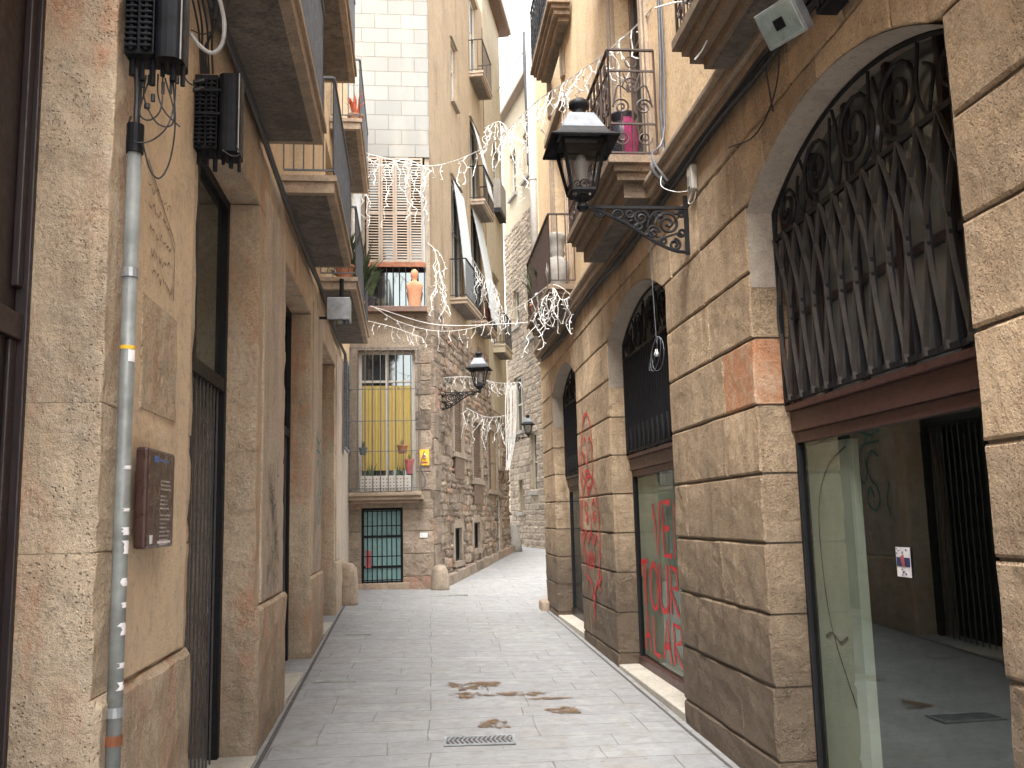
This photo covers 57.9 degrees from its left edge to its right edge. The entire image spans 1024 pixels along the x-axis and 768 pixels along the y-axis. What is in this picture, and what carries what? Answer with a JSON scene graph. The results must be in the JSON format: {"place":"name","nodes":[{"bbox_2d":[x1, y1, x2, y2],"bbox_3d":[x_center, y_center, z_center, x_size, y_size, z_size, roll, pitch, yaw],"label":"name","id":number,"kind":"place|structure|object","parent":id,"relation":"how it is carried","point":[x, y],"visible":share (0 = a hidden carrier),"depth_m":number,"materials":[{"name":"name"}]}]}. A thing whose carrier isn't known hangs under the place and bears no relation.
{"place":"outdoors","nodes":[
{"label":"outdoors","id":0,"kind":"place"},
{"bbox_2d":[251,547,739,767],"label":"street","id":1,"kind":"structure","parent":0,"point":[404,663],"depth_m":8.76,"materials":[{"name":"grey stone"}]},
{"bbox_2d":[0,0,369,767],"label":"apartment building","id":2,"kind":"structure","parent":1,"relation":"on","point":[238,380],"depth_m":4.55,"materials":[{"name":"stone"}]},
{"bbox_2d":[0,0,45,767],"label":"door","id":3,"kind":"structure","parent":2,"relation":"in","point":[22,22],"depth_m":3.44,"materials":[{"name":"brown wood"}]},
{"bbox_2d":[105,122,144,767],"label":"conduit pipe","id":4,"kind":"object","parent":2,"relation":"attached to","point":[120,545],"visible":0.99,"depth_m":3.56,"materials":[{"name":"metal"}]},
{"bbox_2d":[133,447,174,548],"bbox_3d":[-1.536,0.495,3.983,0.052,0.415,0.450,0,-8,-7],"label":"information board","id":5,"kind":"object","parent":2,"relation":"attached to","point":[154,500],"visible":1,"depth_m":3.87,"materials":[{"name":"brown metal"}]},
{"bbox_2d":[124,0,189,86],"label":"cable box","id":6,"kind":"object","parent":2,"relation":"attached to","point":[156,33],"visible":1,"depth_m":3.74,"materials":[{"name":"black plastic"}]},
{"bbox_2d":[128,67,195,178],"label":"cable loops","id":7,"kind":"object","parent":6,"relation":"hanging from","point":[139,85],"visible":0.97,"depth_m":3.77,"materials":[{"name":"black rubber"}]},
{"bbox_2d":[148,159,174,300],"bbox_3d":[-1.620,-0.699,4.279,0.006,0.526,0.509,-1,-8,-6],"label":"worn inscription","id":8,"kind":"object","parent":2,"relation":"attached to","point":[167,246],"visible":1,"depth_m":4.29,"materials":[{"name":"paint"}]},
{"bbox_2d":[184,159,229,767],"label":"door","id":9,"kind":"structure","parent":2,"relation":"in","point":[210,343],"depth_m":6.68,"materials":[{"name":"black metal"}]},
{"bbox_2d":[189,0,226,54],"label":"cable loops","id":10,"kind":"object","parent":2,"relation":"attached to","point":[218,49],"visible":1,"depth_m":4.67,"materials":[{"name":"plastic"}]},
{"bbox_2d":[191,0,240,156],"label":"cable bunch","id":11,"kind":"object","parent":2,"relation":"attached to","point":[204,63],"visible":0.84,"depth_m":4.96,"materials":[{"name":"black rubber"}]},
{"bbox_2d":[193,73,243,171],"bbox_3d":[-1.597,-1.409,5.050,0.244,0.530,0.201,-1,-8,-6],"label":"cable box","id":12,"kind":"object","parent":2,"relation":"attached to","point":[219,115],"visible":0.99,"depth_m":4.98,"materials":[{"name":"black plastic"}]},
{"bbox_2d":[267,457,278,586],"bbox_3d":[-2.008,1.163,7.787,0.009,1.119,0.738,-1,-8,-6],"label":"graffiti","id":13,"kind":"object","parent":2,"relation":"attached to","point":[273,506],"visible":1,"depth_m":7.80,"materials":[{"name":"paint"}]},
{"bbox_2d":[209,0,346,359],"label":"cable bundle","id":14,"kind":"object","parent":2,"relation":"attached to","point":[234,56],"visible":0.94,"depth_m":7.28,"materials":[{"name":"black rubber"}]},
{"bbox_2d":[282,305,291,660],"bbox_3d":[-2.606,1.009,9.763,0.258,4.117,2.355,-1,-8,-6],"label":"door","id":15,"kind":"structure","parent":2,"relation":"in","point":[288,320],"depth_m":10.84,"materials":[{"name":"black metal"}]},
{"bbox_2d":[315,439,321,526],"bbox_3d":[-2.467,1.236,11.808,0.001,1.271,0.929,0,-8,-7],"label":"graffiti","id":16,"kind":"object","parent":2,"relation":"attached to","point":[318,451],"visible":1,"depth_m":11.88,"materials":[{"name":"paint"}]},
{"bbox_2d":[319,279,350,323],"bbox_3d":[-2.350,-1.105,12.270,0.421,0.588,0.303,-1,-8,-6],"label":"wall floodlight","id":17,"kind":"object","parent":2,"relation":"attached to","point":[339,310],"depth_m":12.12,"materials":[{"name":"black metal"}]},
{"bbox_2d":[343,357,349,452],"bbox_3d":[-3.087,0.402,17.278,0.035,1.700,1.250,0,-8,-7],"label":"louvred shutter","id":18,"kind":"object","parent":2,"relation":"attached to","point":[346,431],"visible":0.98,"depth_m":17.18,"materials":[{"name":"grey wood"}]},
{"bbox_2d":[335,231,361,276],"bbox_3d":[-2.349,-1.798,12.976,0.532,0.786,0.518,-1,-8,-6],"label":"flower pot","id":19,"kind":"object","parent":2,"relation":"on","point":[352,268],"visible":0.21,"depth_m":12.88,"materials":[{"name":"ceramic"}]},
{"bbox_2d":[344,90,365,119],"bbox_3d":[-2.551,-4.436,15.034,0.350,0.604,0.316,-1,-8,-6],"label":"flower pot","id":20,"kind":"object","parent":2,"relation":"on","point":[354,109],"visible":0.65,"depth_m":14.96,"materials":[{"name":"ceramic"}]},
{"bbox_2d":[351,194,360,251],"bbox_3d":[-3.352,-3.666,19.857,0.230,1.900,0.230,-1,-8,-6],"label":"rolled blind","id":21,"kind":"object","parent":2,"relation":"hanging from","point":[357,199],"visible":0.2,"depth_m":19.78,"materials":[{"name":"fabric"}]},
{"bbox_2d":[328,240,386,303],"bbox_3d":[-2.537,-1.726,15.188,1.000,1.286,1.018,-1,-8,-6],"label":"flower pot","id":22,"kind":"object","parent":2,"relation":"on","point":[367,275],"visible":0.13,"depth_m":15.06,"materials":[{"name":"ceramic"}]},
{"bbox_2d":[353,194,370,226],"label":"string lights","id":23,"kind":"object","parent":2,"relation":"hanging from","point":[366,209],"visible":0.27,"depth_m":19.53,"materials":[{"name":"white plastic"}]},
{"bbox_2d":[368,321,422,344],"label":"string lights","id":24,"kind":"object","parent":2,"relation":"hanging from","point":[397,332],"visible":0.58,"depth_m":19.33,"materials":[{"name":"white plastic"}]},
{"bbox_2d":[366,130,507,192],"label":"string lights","id":25,"kind":"object","parent":2,"relation":"hanging from","point":[464,183],"visible":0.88,"depth_m":15.24,"materials":[{"name":"white plastic"}]},
{"bbox_2d":[313,678,356,683],"bbox_3d":[-1.797,3.029,9.399,0.420,0.033,0.170,-1,-8,-6],"label":"drain cover","id":26,"kind":"object","parent":1,"relation":"on","point":[352,680],"visible":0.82,"depth_m":9.36,"materials":[{"name":"metal"}]},
{"bbox_2d":[342,562,357,605],"bbox_3d":[-2.844,3.455,15.915,0.400,0.760,0.400,-1,-8,-6],"label":"guard stone","id":27,"kind":"object","parent":1,"relation":"on","point":[349,585],"visible":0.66,"depth_m":15.77,"materials":[{"name":"beige stone"}]},
{"bbox_2d":[341,0,514,588],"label":"corner building","id":28,"kind":"structure","parent":1,"relation":"on","point":[431,76],"depth_m":20.55,"materials":[{"name":"beige stone"}]},
{"bbox_2d":[358,441,367,454],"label":"flower pot","id":29,"kind":"object","parent":28,"relation":"hanging from","point":[362,448],"visible":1,"depth_m":19.07,"materials":[{"name":"grey ceramic"}]},
{"bbox_2d":[361,463,379,475],"bbox_3d":[-2.937,1.931,19.129,0.464,0.617,0.330,1,-9,-18],"label":"flower pot","id":30,"kind":"object","parent":28,"relation":"on","point":[369,472],"visible":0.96,"depth_m":19.12,"materials":[{"name":"ceramic"}]},
{"bbox_2d":[368,269,380,305],"bbox_3d":[-3.032,-2.066,19.723,0.497,0.881,0.540,6,-11,-41],"label":"flower pot","id":31,"kind":"object","parent":28,"relation":"on","point":[371,298],"visible":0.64,"depth_m":19.60,"materials":[{"name":"green plant"}]},
{"bbox_2d":[362,507,402,582],"bbox_3d":[-2.692,3.356,19.215,0.850,1.550,0.060,-1,-8,-6],"label":"door","id":32,"kind":"structure","parent":28,"relation":"in","point":[364,509],"depth_m":19.23,"materials":[{"name":"teal metal"}]},
{"bbox_2d":[360,475,410,491],"bbox_3d":[-2.592,2.044,19.001,1.030,0.320,0.042,-1,-8,-6],"label":"planter","id":33,"kind":"object","parent":28,"relation":"on","point":[365,481],"visible":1,"depth_m":18.98,"materials":[{"name":"white ceramic"}]},
{"bbox_2d":[359,351,415,490],"bbox_3d":[-2.647,0.775,19.620,1.200,2.970,0.060,-1,-8,-6],"label":"window","id":34,"kind":"structure","parent":28,"relation":"in","point":[402,357],"depth_m":19.64,"materials":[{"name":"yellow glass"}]},
{"bbox_2d":[351,159,430,227],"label":"string lights","id":35,"kind":"object","parent":28,"relation":"hanging from","point":[399,185],"visible":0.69,"depth_m":19.92,"materials":[{"name":"white plastic"}]},
{"bbox_2d":[392,466,402,491],"bbox_3d":[-2.403,1.951,19.125,0.330,0.550,0.363,-1,-8,-6],"label":"flower pot","id":36,"kind":"object","parent":28,"relation":"on","point":[398,473],"visible":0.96,"depth_m":19.12,"materials":[{"name":"ceramic"}]},
{"bbox_2d":[397,442,407,452],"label":"flower pot","id":37,"kind":"object","parent":28,"relation":"hanging from","point":[401,448],"visible":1,"depth_m":19.12,"materials":[{"name":"ceramic"}]},
{"bbox_2d":[405,454,413,473],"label":"flower pot","id":38,"kind":"object","parent":28,"relation":"hanging from","point":[408,464],"visible":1,"depth_m":19.07,"materials":[{"name":"ceramic"}]},
{"bbox_2d":[406,269,422,305],"bbox_3d":[-2.082,-2.053,19.778,0.360,0.825,0.223,-1,-8,-6],"label":"bust","id":39,"kind":"object","parent":28,"relation":"on","point":[414,286],"visible":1,"depth_m":19.69,"materials":[{"name":"ceramic"}]},
{"bbox_2d":[419,449,428,464],"bbox_3d":[-1.833,1.534,19.343,0.200,0.330,0.093,-1,-8,-6],"label":"plaque","id":40,"kind":"object","parent":28,"relation":"attached to","point":[425,460],"visible":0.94,"depth_m":19.35,"materials":[{"name":"yellow plastic"}]},
{"bbox_2d":[420,533,427,537],"bbox_3d":[-1.826,3.125,19.130,0.160,0.100,0.006,-1,-8,-6],"label":"house number","id":41,"kind":"object","parent":28,"relation":"attached to","point":[423,535],"visible":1,"depth_m":19.13,"materials":[{"name":"ceramic"}]},
{"bbox_2d":[428,243,450,329],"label":"string lights","id":42,"kind":"object","parent":28,"relation":"hanging from","point":[442,296],"visible":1,"depth_m":19.77,"materials":[{"name":"white plastic"}]},
{"bbox_2d":[450,46,453,97],"bbox_3d":[-1.597,-7.868,23.588,0.177,1.600,0.602,-1,-8,-1],"label":"window","id":43,"kind":"structure","parent":28,"relation":"in","point":[452,95],"depth_m":23.83,"materials":[{"name":"white glass"}]},
{"bbox_2d":[451,183,459,297],"bbox_3d":[-1.466,-3.452,23.049,0.344,3.100,1.177,-1,-8,-6],"label":"window","id":44,"kind":"structure","parent":28,"relation":"in","point":[454,215],"depth_m":23.35,"materials":[{"name":"grey glass"}]},
{"bbox_2d":[455,528,459,560],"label":"window","id":45,"kind":"structure","parent":28,"relation":"in","point":[456,529],"depth_m":21.67,"materials":[{"name":"glass"}]},
{"bbox_2d":[453,181,471,299],"bbox_3d":[-1.183,-3.439,23.185,0.282,3.000,1.350,-3,-8,8],"label":"roll blind","id":46,"kind":"object","parent":28,"relation":"hanging from","point":[464,230],"visible":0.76,"depth_m":23.04,"materials":[{"name":"white fabric"}]},
{"bbox_2d":[442,352,492,409],"bbox_3d":[-1.018,-0.074,20.518,1.128,1.270,0.536,-3,-8,8],"label":"wall lantern","id":47,"kind":"object","parent":28,"relation":"attached to","point":[478,363],"depth_m":20.46,"materials":[{"name":"black metal"}]},
{"bbox_2d":[469,0,474,70],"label":"window","id":48,"kind":"structure","parent":28,"relation":"in","point":[471,18],"depth_m":27.23,"materials":[{"name":"white glass"}]},
{"bbox_2d":[470,126,475,198],"bbox_3d":[-1.154,-6.096,26.132,0.344,2.400,1.177,-1,-8,-6],"label":"window","id":49,"kind":"structure","parent":28,"relation":"in","point":[472,137],"depth_m":26.44,"materials":[{"name":"grey glass"}]},
{"bbox_2d":[471,213,478,320],"bbox_3d":[-1.082,-3.128,25.703,0.392,3.200,1.371,-1,-8,-6],"label":"window","id":50,"kind":"structure","parent":28,"relation":"in","point":[474,238],"depth_m":26.14,"materials":[{"name":"grey glass"}]},
{"bbox_2d":[474,523,477,547],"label":"window","id":51,"kind":"structure","parent":28,"relation":"in","point":[475,524],"depth_m":24.09,"materials":[{"name":"black glass"}]},
{"bbox_2d":[472,123,493,201],"bbox_3d":[-0.825,-6.259,26.107,0.432,2.100,1.000,-3,-8,8],"label":"roll blind","id":52,"kind":"object","parent":28,"relation":"hanging from","point":[484,164],"visible":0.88,"depth_m":26.01,"materials":[{"name":"fabric"}]},
{"bbox_2d":[443,376,522,396],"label":"string lights","id":53,"kind":"object","parent":28,"relation":"hanging from","point":[482,379],"visible":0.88,"depth_m":23.51,"materials":[{"name":"white plastic"}]},
{"bbox_2d":[472,208,499,328],"bbox_3d":[-0.719,-3.186,25.709,0.482,3.100,1.500,-3,-8,8],"label":"roll blind","id":54,"kind":"object","parent":28,"relation":"hanging from","point":[484,254],"visible":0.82,"depth_m":25.60,"materials":[{"name":"white fabric"}]},
{"bbox_2d":[471,259,503,336],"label":"string lights","id":55,"kind":"object","parent":28,"relation":"hanging from","point":[498,302],"visible":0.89,"depth_m":23.79,"materials":[{"name":"white plastic"}]},
{"bbox_2d":[482,306,493,326],"bbox_3d":[-0.671,-1.876,25.646,0.397,0.686,0.381,-6,-9,28],"label":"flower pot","id":56,"kind":"object","parent":28,"relation":"on","point":[487,316],"visible":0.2,"depth_m":25.59,"materials":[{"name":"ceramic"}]},
{"bbox_2d":[461,408,515,448],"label":"string lights","id":57,"kind":"object","parent":28,"relation":"hanging from","point":[486,426],"visible":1,"depth_m":23.17,"materials":[{"name":"white plastic"}]},
{"bbox_2d":[493,157,495,178],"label":"window","id":58,"kind":"structure","parent":28,"relation":"in","point":[494,160],"depth_m":30.60,"materials":[{"name":"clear glass"}]},
{"bbox_2d":[496,498,499,550],"bbox_3d":[-0.470,4.326,27.725,0.296,1.800,0.983,-1,-8,-6],"label":"window","id":59,"kind":"structure","parent":28,"relation":"in","point":[497,500],"depth_m":28.14,"materials":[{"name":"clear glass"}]},
{"bbox_2d":[496,420,499,467],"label":"window","id":60,"kind":"structure","parent":28,"relation":"in","point":[496,420],"depth_m":28.80,"materials":[{"name":"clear glass"}]},
{"bbox_2d":[481,122,529,201],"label":"string lights","id":61,"kind":"object","parent":28,"relation":"hanging from","point":[511,149],"visible":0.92,"depth_m":19.46,"materials":[{"name":"white plastic"}]},
{"bbox_2d":[498,52,522,89],"bbox_3d":[-0.120,-8.355,25.088,0.023,5.388,13.024,-1,-8,-3],"label":"overhead cable","id":62,"kind":"object","parent":28,"relation":"attached to","point":[511,69],"visible":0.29,"depth_m":22.89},
{"bbox_2d":[505,385,516,469],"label":"string lights","id":63,"kind":"object","parent":28,"relation":"hanging from","point":[511,439],"visible":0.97,"depth_m":27.74,"materials":[{"name":"white plastic"}]},
{"bbox_2d":[505,415,534,446],"bbox_3d":[0.248,1.500,29.651,0.970,1.016,0.429,-3,-8,8],"label":"wall lantern","id":64,"kind":"object","parent":28,"relation":"attached to","point":[527,420],"depth_m":29.59,"materials":[{"name":"black metal"}]},
{"bbox_2d":[430,565,449,589],"bbox_3d":[-1.478,3.982,18.963,0.400,0.550,0.400,-1,-8,-6],"label":"guard stone","id":65,"kind":"object","parent":1,"relation":"on","point":[439,578],"visible":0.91,"depth_m":18.82,"materials":[{"name":"stone"}]},
{"bbox_2d":[432,593,467,595],"bbox_3d":[-1.235,4.082,17.864,0.700,0.033,0.500,0,-8,-12],"label":"drain cover","id":66,"kind":"object","parent":1,"relation":"on","point":[456,594],"visible":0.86,"depth_m":17.78,"materials":[{"name":"grey metal"}]},
{"bbox_2d":[444,734,515,746],"bbox_3d":[-0.248,2.729,7.050,0.540,0.038,0.270,-1,-8,-3],"label":"drain cover","id":67,"kind":"object","parent":1,"relation":"on","point":[479,740],"visible":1,"depth_m":7.03,"materials":[{"name":"grey metal"}]},
{"bbox_2d":[254,605,732,767],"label":"gutter","id":68,"kind":"object","parent":1,"relation":"on","point":[266,748],"visible":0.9,"depth_m":8.32,"materials":[{"name":"grey stone"}]},
{"bbox_2d":[505,328,510,524],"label":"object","id":69,"kind":"structure","parent":1,"relation":"on","point":[509,447],"depth_m":44.23,"materials":[{"name":"beige stone"}]},
{"bbox_2d":[448,681,579,727],"bbox_3d":[-0.003,2.873,8.394,1.187,0.049,1.981,-1,-8,-6],"label":"stain","id":70,"kind":"object","parent":1,"relation":"on","point":[487,723],"visible":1,"depth_m":8.61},
{"bbox_2d":[509,524,522,551],"bbox_3d":[0.041,4.976,29.803,0.580,0.950,0.580,-1,-8,-6],"label":"guard stone","id":71,"kind":"object","parent":1,"relation":"on","point":[515,540],"visible":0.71,"depth_m":29.63,"materials":[{"name":"stone"}]},
{"bbox_2d":[500,72,545,548],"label":"brick building","id":72,"kind":"structure","parent":1,"relation":"on","point":[527,502],"depth_m":34.68,"materials":[{"name":"brown stone"}]},
{"bbox_2d":[513,155,515,191],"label":"window","id":73,"kind":"structure","parent":72,"relation":"in","point":[514,157],"depth_m":36.56,"materials":[{"name":"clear glass"}]},
{"bbox_2d":[516,290,519,323],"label":"window","id":74,"kind":"structure","parent":72,"relation":"in","point":[517,292],"depth_m":35.74,"materials":[{"name":"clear glass"}]},
{"bbox_2d":[517,376,523,430],"bbox_3d":[0.409,0.746,34.913,0.235,2.100,1.298,0,-8,-8],"label":"window","id":75,"kind":"structure","parent":72,"relation":"in","point":[519,380],"depth_m":35.27,"materials":[{"name":"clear glass"}]},
{"bbox_2d":[522,480,524,511],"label":"window","id":76,"kind":"structure","parent":72,"relation":"in","point":[522,480],"depth_m":34.63,"materials":[{"name":"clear glass"}]},
{"bbox_2d":[533,432,537,488],"bbox_3d":[0.927,2.754,32.812,0.158,2.100,0.802,0,-8,-9],"label":"window","id":77,"kind":"structure","parent":72,"relation":"in","point":[534,434],"depth_m":33.12,"materials":[{"name":"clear glass"}]},
{"bbox_2d":[526,0,1023,767],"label":"stone building","id":78,"kind":"structure","parent":1,"relation":"on","point":[848,272],"depth_m":5.96,"materials":[{"name":"brown stone"}]},
{"bbox_2d":[374,285,569,351],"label":"string lights","id":79,"kind":"object","parent":78,"relation":"hanging from","point":[493,320],"visible":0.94,"depth_m":15.18,"materials":[{"name":"white plastic"}]},
{"bbox_2d":[370,306,527,325],"bbox_3d":[-0.599,-1.137,17.432,3.473,0.840,2.920,-4,-9,19],"label":"overhead cable","id":80,"kind":"object","parent":79,"relation":"attached to","point":[450,325],"visible":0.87,"depth_m":18.14,"materials":[{"name":"white plastic"}]},
{"bbox_2d":[525,6,540,354],"bbox_3d":[0.405,-3.844,17.163,0.192,6.700,0.193,-1,-8,-6],"label":"drainpipe","id":81,"kind":"object","parent":78,"relation":"attached to","point":[532,163],"visible":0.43,"depth_m":17.19,"materials":[{"name":"metal"}]},
{"bbox_2d":[523,31,528,165],"bbox_3d":[0.272,-5.482,17.697,0.082,2.704,0.121,-8,-11,39],"label":"drainpipe pipe","id":82,"kind":"object","parent":81,"relation":"attached to","point":[524,70],"visible":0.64,"depth_m":17.70,"materials":[{"name":"metal"}]},
{"bbox_2d":[521,288,579,357],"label":"string lights","id":83,"kind":"object","parent":78,"relation":"hanging from","point":[551,309],"visible":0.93,"depth_m":12.62,"materials":[{"name":"white plastic"}]},
{"bbox_2d":[545,232,569,283],"bbox_3d":[0.633,-1.728,12.966,0.338,0.820,0.338,-1,-8,-6],"label":"stone urn","id":84,"kind":"object","parent":78,"relation":"on","point":[553,256],"visible":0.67,"depth_m":12.87,"materials":[{"name":"grey concrete"}]},
{"bbox_2d":[502,7,651,152],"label":"string lights","id":85,"kind":"object","parent":78,"relation":"hanging from","point":[565,100],"visible":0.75,"depth_m":10.62,"materials":[{"name":"white plastic"}]},
{"bbox_2d":[571,490,583,611],"bbox_3d":[1.079,2.431,13.595,0.012,1.930,2.320,-1,-8,-6],"label":"window pane","id":86,"kind":"structure","parent":78,"relation":"in","point":[576,526],"depth_m":14.33,"materials":[{"name":"black glass"}]},
{"bbox_2d":[579,412,591,496],"bbox_3d":[0.949,0.926,11.961,0.005,1.096,1.008,-1,-8,-6],"label":"graffiti","id":87,"kind":"object","parent":78,"relation":"attached to","point":[587,470],"visible":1,"depth_m":11.88,"materials":[{"name":"paint"}]},
{"bbox_2d":[580,474,600,622],"bbox_3d":[0.989,2.059,11.670,0.007,1.835,1.342,-1,-8,-6],"label":"graffiti","id":88,"kind":"object","parent":78,"relation":"attached to","point":[594,519],"visible":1,"depth_m":11.55,"materials":[{"name":"red paint"}]},
{"bbox_2d":[543,97,689,254],"bbox_3d":[0.834,-1.634,7.287,1.120,1.270,0.539,-1,-8,-6],"label":"wall lantern","id":89,"kind":"object","parent":78,"relation":"attached to","point":[581,136],"depth_m":7.24,"materials":[{"name":"black metal"}]},
{"bbox_2d":[611,110,639,154],"bbox_3d":[1.039,-2.238,8.526,0.290,0.520,0.319,-1,-8,-6],"label":"gas cylinder","id":90,"kind":"object","parent":78,"relation":"on","point":[626,118],"visible":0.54,"depth_m":8.42,"materials":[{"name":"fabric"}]},
{"bbox_2d":[628,0,643,154],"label":"window","id":91,"kind":"structure","parent":78,"relation":"in","point":[632,4],"depth_m":10.02,"materials":[{"name":"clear glass"}]},
{"bbox_2d":[647,211,663,370],"bbox_3d":[1.280,-0.852,8.360,0.068,1.483,0.446,-1,-8,-6],"label":"wire coil","id":92,"kind":"object","parent":78,"relation":"hanging from","point":[656,354],"visible":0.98,"depth_m":8.32,"materials":[{"name":"white plastic"}]},
{"bbox_2d":[650,0,668,186],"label":"conduit","id":93,"kind":"object","parent":78,"relation":"attached to","point":[662,84],"visible":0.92,"depth_m":8.06,"materials":[{"name":"metal"}]},
{"bbox_2d":[641,499,682,669],"bbox_3d":[1.501,1.938,9.133,0.010,1.596,1.899,-1,-8,-6],"label":"graffiti","id":94,"kind":"object","parent":78,"relation":"attached to","point":[674,569],"visible":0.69,"depth_m":9.10,"materials":[{"name":"red paint"}]},
{"bbox_2d":[540,0,815,360],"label":"cable bundle","id":95,"kind":"object","parent":78,"relation":"attached to","point":[751,77],"visible":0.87,"depth_m":6.97,"materials":[{"name":"black rubber"}]},
{"bbox_2d":[728,47,779,147],"bbox_3d":[1.512,-1.780,5.694,0.071,0.428,1.207,-1,-8,-2],"label":"wire","id":96,"kind":"object","parent":95,"relation":"hanging from","point":[771,102],"visible":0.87,"depth_m":5.50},
{"bbox_2d":[655,1,707,59],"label":"string lights","id":97,"kind":"object","parent":78,"relation":"hanging from","point":[696,57],"visible":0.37,"depth_m":6.07,"materials":[{"name":"white plastic"}]},
{"bbox_2d":[686,164,697,203],"bbox_3d":[1.380,-1.525,7.066,0.058,0.306,0.163,-1,-8,-6],"label":"junction box","id":98,"kind":"object","parent":78,"relation":"attached to","point":[691,170],"visible":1,"depth_m":7.05,"materials":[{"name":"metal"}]},
{"bbox_2d":[754,0,814,50],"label":"floodlight","id":99,"kind":"object","parent":78,"relation":"attached to","point":[779,23],"visible":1,"depth_m":4.77,"materials":[{"name":"grey glass"}]},
{"bbox_2d":[815,0,848,14],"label":"cable box","id":100,"kind":"object","parent":78,"relation":"attached to","point":[829,7],"visible":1,"depth_m":4.55,"materials":[{"name":"black plastic"}]},
{"bbox_2d":[819,446,857,708],"bbox_3d":[1.896,1.106,5.386,0.002,1.470,0.455,-1,-8,-6],"label":"graffiti","id":101,"kind":"object","parent":78,"relation":"attached to","point":[832,632],"visible":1,"depth_m":5.46,"materials":[{"name":"paint"}]},
{"bbox_2d":[895,547,911,577],"bbox_3d":[1.931,0.879,4.564,0.004,0.145,0.140,-1,-8,-6],"label":"sticker","id":102,"kind":"object","parent":78,"relation":"attached to","point":[903,561],"visible":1,"depth_m":4.56,"materials":[{"name":"white paper"}]},
{"bbox_2d":[499,0,531,326],"label":"sky","id":103,"kind":"structure","parent":0,"point":[511,47],"materials":[{"name":"white"}]},
{"bbox_2d":[522,264,531,310],"bbox_3d":[0.435,-1.478,14.807,0.627,0.863,0.581,-1,-8,-6],"label":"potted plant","id":104,"kind":"object","parent":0,"point":[527,279],"visible":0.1,"depth_m":14.78,"materials":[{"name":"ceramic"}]},
{"bbox_2d":[532,267,537,302],"bbox_3d":[0.501,-1.512,14.049,0.430,0.710,0.424,-1,-8,-6],"label":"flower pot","id":105,"kind":"object","parent":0,"point":[535,273],"visible":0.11,"depth_m":14.02,"materials":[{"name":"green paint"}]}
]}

